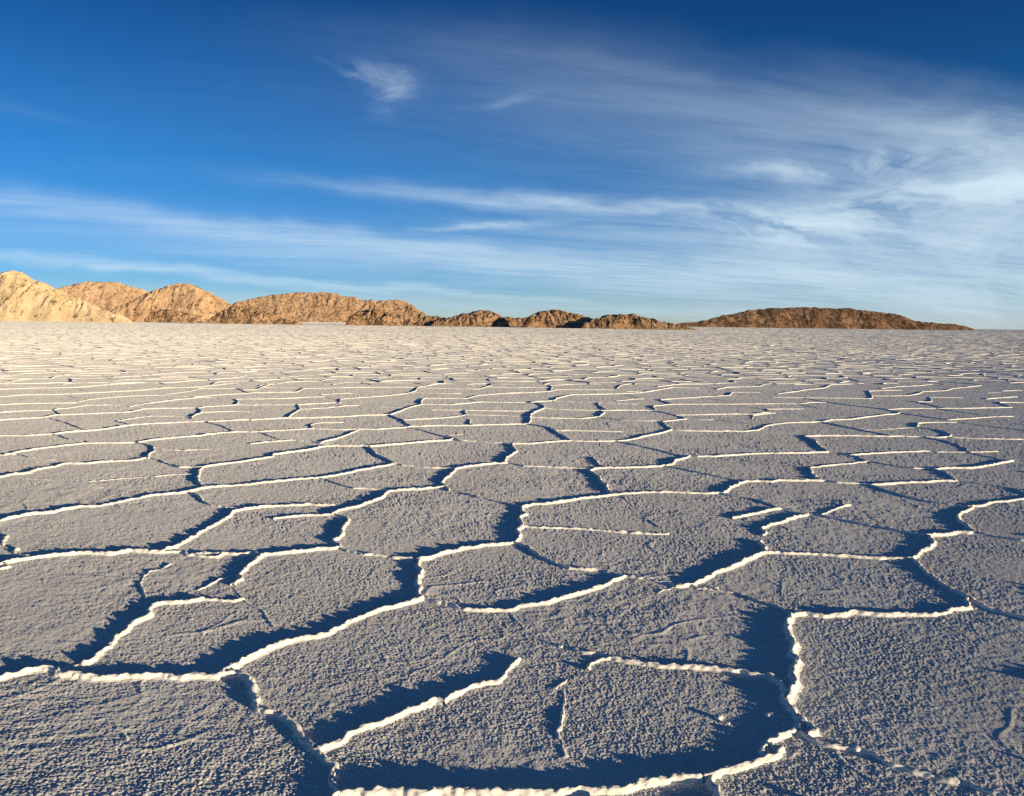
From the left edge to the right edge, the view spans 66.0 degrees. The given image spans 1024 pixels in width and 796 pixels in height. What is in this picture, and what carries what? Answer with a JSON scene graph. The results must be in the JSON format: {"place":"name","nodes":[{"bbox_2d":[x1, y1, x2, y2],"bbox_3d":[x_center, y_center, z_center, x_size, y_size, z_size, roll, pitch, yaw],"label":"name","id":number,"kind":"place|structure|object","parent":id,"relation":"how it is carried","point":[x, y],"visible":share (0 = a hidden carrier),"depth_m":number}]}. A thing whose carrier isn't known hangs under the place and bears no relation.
{"place":"outdoors","nodes":[
{"label":"outdoors","id":0,"kind":"place"},
{"bbox_2d":[0,270,132,322],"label":"hill","id":1,"kind":"structure","parent":0,"point":[24,297],"depth_m":252.04},
{"bbox_2d":[57,281,147,310],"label":"hill","id":2,"kind":"structure","parent":0,"point":[108,296],"depth_m":567.97},
{"bbox_2d":[110,283,234,321],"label":"hill","id":3,"kind":"structure","parent":0,"point":[203,305],"depth_m":338.12},
{"bbox_2d":[232,292,416,322],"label":"hill","id":4,"kind":"structure","parent":0,"point":[315,307],"depth_m":824.41},
{"bbox_2d":[363,299,426,319],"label":"hill","id":5,"kind":"structure","parent":0,"point":[404,307],"depth_m":851.23},
{"bbox_2d":[0,321,1023,795],"bbox_3d":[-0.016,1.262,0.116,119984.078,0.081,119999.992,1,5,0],"label":"ground","id":6,"kind":"structure","parent":0,"point":[322,559],"depth_m":4.32},
{"bbox_2d":[144,309,203,322],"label":"rock outcrop","id":7,"kind":"object","parent":6,"relation":"on","point":[163,315],"visible":0.95,"depth_m":299.96},
{"bbox_2d":[205,306,302,324],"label":"rock outcrop","id":8,"kind":"object","parent":6,"relation":"on","point":[239,315],"visible":0.96,"depth_m":252.27},
{"bbox_2d":[346,309,414,325],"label":"rock outcrop","id":9,"kind":"object","parent":6,"relation":"on","point":[373,317],"visible":0.96,"depth_m":262.50},
{"bbox_2d":[414,316,444,325],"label":"rock outcrop","id":10,"kind":"object","parent":6,"relation":"on","point":[426,320],"visible":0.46,"depth_m":262.12},
{"bbox_2d":[430,310,509,326],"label":"rock outcrop","id":11,"kind":"object","parent":6,"relation":"on","point":[481,318],"visible":0.98,"depth_m":258.23},
{"bbox_2d":[504,317,526,326],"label":"rock outcrop","id":12,"kind":"object","parent":6,"relation":"on","point":[516,322],"visible":0.32,"depth_m":275.73},
{"bbox_2d":[522,309,591,327],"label":"rock outcrop","id":13,"kind":"object","parent":6,"relation":"on","point":[553,318],"visible":0.86,"depth_m":248.74},
{"bbox_2d":[580,313,692,329],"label":"rock outcrop","id":14,"kind":"object","parent":6,"relation":"on","point":[623,321],"visible":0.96,"depth_m":240.29},
{"bbox_2d":[714,713,722,720],"bbox_3d":[0.688,1.061,2.621,0.025,0.015,0.030,-2,6,-30],"label":"salt lump","id":15,"kind":"object","parent":6,"relation":"on","point":[718,717],"visible":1,"depth_m":2.61},
{"bbox_2d":[765,712,773,717],"bbox_3d":[0.863,1.062,2.640,0.032,0.013,0.025,-1,6,-20],"label":"salt lump","id":16,"kind":"object","parent":6,"relation":"on","point":[769,714],"visible":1,"depth_m":2.63},
{"bbox_2d":[0,0,1023,329],"label":"sky","id":17,"kind":"structure","parent":0,"point":[671,161]},
{"bbox_2d":[631,327,698,329],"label":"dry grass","id":18,"kind":"structure","parent":0,"point":[669,329],"depth_m":233.78},
{"bbox_2d":[679,307,973,329],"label":"hill","id":19,"kind":"structure","parent":0,"point":[824,318],"depth_m":762.59}
]}

